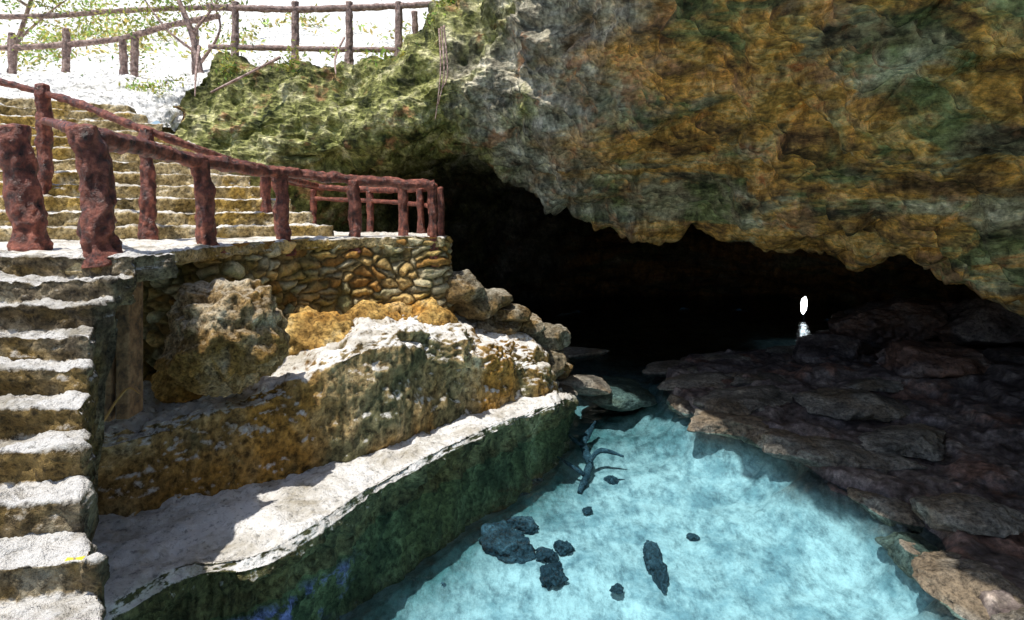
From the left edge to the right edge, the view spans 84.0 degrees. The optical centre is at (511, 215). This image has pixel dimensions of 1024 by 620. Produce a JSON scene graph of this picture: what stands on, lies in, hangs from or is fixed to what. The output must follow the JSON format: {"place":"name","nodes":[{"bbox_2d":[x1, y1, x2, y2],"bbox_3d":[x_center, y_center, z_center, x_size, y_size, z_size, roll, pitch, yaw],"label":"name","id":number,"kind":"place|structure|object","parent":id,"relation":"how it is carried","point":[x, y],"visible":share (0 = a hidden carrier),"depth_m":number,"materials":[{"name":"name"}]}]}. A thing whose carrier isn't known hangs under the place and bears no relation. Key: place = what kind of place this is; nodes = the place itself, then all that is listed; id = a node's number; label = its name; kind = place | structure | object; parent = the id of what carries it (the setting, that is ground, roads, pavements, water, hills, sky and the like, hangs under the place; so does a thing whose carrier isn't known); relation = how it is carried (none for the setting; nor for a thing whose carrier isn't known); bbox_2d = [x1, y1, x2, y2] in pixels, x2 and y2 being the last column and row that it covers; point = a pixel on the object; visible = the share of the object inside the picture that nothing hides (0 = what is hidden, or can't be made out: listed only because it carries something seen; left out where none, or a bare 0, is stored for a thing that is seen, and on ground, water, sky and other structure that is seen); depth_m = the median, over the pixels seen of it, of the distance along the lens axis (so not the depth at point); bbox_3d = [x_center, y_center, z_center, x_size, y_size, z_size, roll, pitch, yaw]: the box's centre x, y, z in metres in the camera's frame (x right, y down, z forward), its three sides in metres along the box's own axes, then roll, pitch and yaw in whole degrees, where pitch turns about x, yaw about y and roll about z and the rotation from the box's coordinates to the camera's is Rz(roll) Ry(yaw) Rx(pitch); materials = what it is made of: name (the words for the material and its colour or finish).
{"place":"outdoors","nodes":[
{"label":"outdoors","id":0,"kind":"place"},
{"bbox_2d":[0,249,178,619],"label":"stone staircase","id":1,"kind":"structure","parent":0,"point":[58,334],"depth_m":3.10,"materials":[{"name":"beige stone"}]},
{"bbox_2d":[65,556,84,560],"bbox_3d":[-1.805,1.542,2.324,0.079,0.156,0.292,0,0,-31],"label":"yellow step marking","id":2,"kind":"object","parent":1,"relation":"attached to","point":[75,558],"visible":1,"depth_m":2.43,"materials":[{"name":"paint"}]},
{"bbox_2d":[104,387,138,421],"bbox_3d":[-2.904,1.603,4.043,0.146,0.700,0.407,0,0,40],"label":"dry twig","id":3,"kind":"object","parent":1,"relation":"attached to","point":[114,403],"visible":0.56,"depth_m":4.12,"materials":[{"name":"brown wood"}]},
{"bbox_2d":[0,69,209,130],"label":"limestone slope","id":4,"kind":"structure","parent":0,"point":[105,89],"depth_m":10.99,"materials":[{"name":"white stone"}]},
{"bbox_2d":[0,0,164,76],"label":"tree","id":5,"kind":"object","parent":4,"relation":"on","point":[20,35],"visible":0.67,"depth_m":13.62,"materials":[{"name":"green plant"}]},
{"bbox_2d":[17,72,201,95],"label":"slope plants","id":6,"kind":"object","parent":4,"relation":"on","point":[145,86],"visible":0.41,"depth_m":11.19,"materials":[{"name":"green plant"}]},
{"bbox_2d":[0,4,220,77],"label":"log railing","id":7,"kind":"object","parent":4,"relation":"on","point":[66,44],"visible":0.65,"depth_m":12.76,"materials":[{"name":"wood"}]},
{"bbox_2d":[65,0,258,72],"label":"tree","id":8,"kind":"object","parent":4,"relation":"on","point":[191,32],"visible":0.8,"depth_m":12.63,"materials":[{"name":"green plant"}]},
{"bbox_2d":[0,0,438,79],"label":"hillside","id":9,"kind":"structure","parent":0,"point":[173,63],"depth_m":21.50,"materials":[{"name":"stone"}]},
{"bbox_2d":[0,3,411,64],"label":"hill shrubs","id":10,"kind":"object","parent":9,"relation":"on","point":[264,23],"visible":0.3,"depth_m":20.79,"materials":[{"name":"green plant"}]},
{"bbox_2d":[163,0,1023,320],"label":"cave rock overhang","id":11,"kind":"object","parent":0,"point":[845,152],"visible":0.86,"depth_m":8.84,"materials":[{"name":"stone"}]},
{"bbox_2d":[206,1,430,64],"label":"log railing","id":12,"kind":"object","parent":11,"relation":"on","point":[295,9],"visible":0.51,"depth_m":11.56,"materials":[{"name":"brown wood"}]},
{"bbox_2d":[194,25,447,119],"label":"hanging vines","id":13,"kind":"object","parent":11,"relation":"hanging from","point":[249,72],"visible":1,"depth_m":10.26,"materials":[{"name":"brown plant"}]},
{"bbox_2d":[213,0,457,83],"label":"rim foliage","id":14,"kind":"object","parent":11,"relation":"attached to","point":[381,52],"visible":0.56,"depth_m":10.98,"materials":[{"name":"green plant"}]},
{"bbox_2d":[513,295,847,416],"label":"pool water","id":15,"kind":"structure","parent":0,"point":[748,301],"depth_m":17.93,"materials":[{"name":"black liquid"}]},
{"bbox_2d":[339,307,1023,619],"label":"water","id":16,"kind":"structure","parent":0,"point":[780,539],"depth_m":6.62,"materials":[{"name":"blue liquid"}]},
{"bbox_2d":[0,231,446,274],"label":"landing slab","id":17,"kind":"structure","parent":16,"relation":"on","point":[186,250],"depth_m":6.25,"materials":[{"name":"stone"}]},
{"bbox_2d":[104,314,115,421],"bbox_3d":[-3.260,1.050,4.500,0.200,1.150,0.080,0,0,-6],"label":"board","id":18,"kind":"object","parent":17,"relation":"hanging from","point":[110,393],"visible":0.2,"depth_m":4.49,"materials":[{"name":"brown wood"}]},
{"bbox_2d":[116,281,142,419],"bbox_3d":[-3.090,1.050,4.600,0.100,1.130,0.220,0,0,-6],"label":"board","id":19,"kind":"object","parent":17,"relation":"hanging from","point":[129,359],"visible":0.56,"depth_m":4.52,"materials":[{"name":"brown wood"}]},
{"bbox_2d":[0,78,318,251],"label":"log railing","id":20,"kind":"object","parent":17,"relation":"on","point":[27,178],"visible":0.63,"depth_m":6.53,"materials":[{"name":"brown wood"}]},
{"bbox_2d":[0,97,333,241],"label":"stone staircase","id":21,"kind":"structure","parent":17,"relation":"on","point":[238,212],"depth_m":7.74,"materials":[{"name":"beige stone"}]},
{"bbox_2d":[65,123,438,268],"bbox_3d":[-2.574,0.008,6.274,1.384,1.401,4.372,0,0,28],"label":"log railing","id":22,"kind":"object","parent":17,"relation":"on","point":[93,147],"visible":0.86,"depth_m":5.59,"materials":[{"name":"brown wood"}]},
{"bbox_2d":[270,178,444,235],"bbox_3d":[-2.486,-0.171,9.332,4.091,1.161,1.037,0,0,35],"label":"log railing","id":23,"kind":"object","parent":17,"relation":"on","point":[402,202],"visible":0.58,"depth_m":9.39,"materials":[{"name":"brown wood"}]},
{"bbox_2d":[143,235,453,380],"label":"rubble masonry wall","id":24,"kind":"structure","parent":16,"relation":"on","point":[342,281],"depth_m":7.29,"materials":[{"name":"brown stone"}]},
{"bbox_2d":[151,297,458,402],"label":"ochre bedrock","id":25,"kind":"structure","parent":16,"relation":"on","point":[308,328],"depth_m":6.53,"materials":[{"name":"yellow stone"}]},
{"bbox_2d":[92,388,578,619],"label":"waterside ledge","id":26,"kind":"object","parent":16,"relation":"on","point":[334,540],"visible":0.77,"depth_m":5.05,"materials":[{"name":"stone"}]},
{"bbox_2d":[98,313,564,516],"bbox_3d":[-2.279,1.904,6.741,8.258,1.750,3.694,0,0,-26],"label":"rock ledge","id":27,"kind":"object","parent":26,"relation":"on","point":[363,389],"visible":0.49,"depth_m":5.67,"materials":[{"name":"stone"}]},
{"bbox_2d":[153,278,289,397],"bbox_3d":[-2.663,1.143,5.292,1.126,1.110,1.017,0,0,0],"label":"limestone boulder","id":28,"kind":"object","parent":27,"relation":"on","point":[225,338],"visible":1,"depth_m":5.01,"materials":[{"name":"beige stone"}]},
{"bbox_2d":[345,323,551,393],"bbox_3d":[-0.765,1.994,7.428,3.400,1.465,1.202,0,0,-43],"label":"ledge outcrop","id":29,"kind":"object","parent":26,"relation":"on","point":[447,345],"visible":0.43,"depth_m":6.89,"materials":[{"name":"stone"}]},
{"bbox_2d":[444,269,575,378],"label":"rock pile steps","id":30,"kind":"object","parent":16,"relation":"on","point":[470,297],"visible":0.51,"depth_m":8.39,"materials":[{"name":"beige stone"}]},
{"bbox_2d":[440,475,699,593],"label":"submerged stones","id":31,"kind":"object","parent":16,"relation":"on","point":[504,541],"visible":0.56,"depth_m":6.24,"materials":[{"name":"grey stone"}]},
{"bbox_2d":[557,421,623,493],"bbox_3d":[1.092,3.543,8.439,0.952,0.375,1.578,0,0,-14],"label":"sunken branch","id":32,"kind":"object","parent":16,"relation":"on","point":[588,458],"visible":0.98,"depth_m":8.27,"materials":[{"name":"wood"}]},
{"bbox_2d":[556,346,656,410],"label":"shore rock slabs","id":33,"kind":"structure","parent":16,"relation":"on","point":[618,394],"depth_m":9.68,"materials":[{"name":"stone"}]},
{"bbox_2d":[801,297,806,334],"bbox_3d":[8.421,3.119,16.408,0.169,1.568,0.160,0,0,29],"label":"cave lamp","id":34,"kind":"object","parent":16,"relation":"on","point":[803,304],"visible":0.65,"depth_m":16.36,"materials":[{"name":"grey"}]},
{"bbox_2d":[642,346,1023,619],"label":"bank rock slabs","id":35,"kind":"structure","parent":16,"relation":"on","point":[953,583],"depth_m":6.66,"materials":[{"name":"stone"}]},
{"bbox_2d":[792,296,1023,378],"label":"bank boulder","id":36,"kind":"object","parent":16,"relation":"on","point":[902,331],"visible":0.94,"depth_m":10.93,"materials":[{"name":"brown stone"}]}
]}

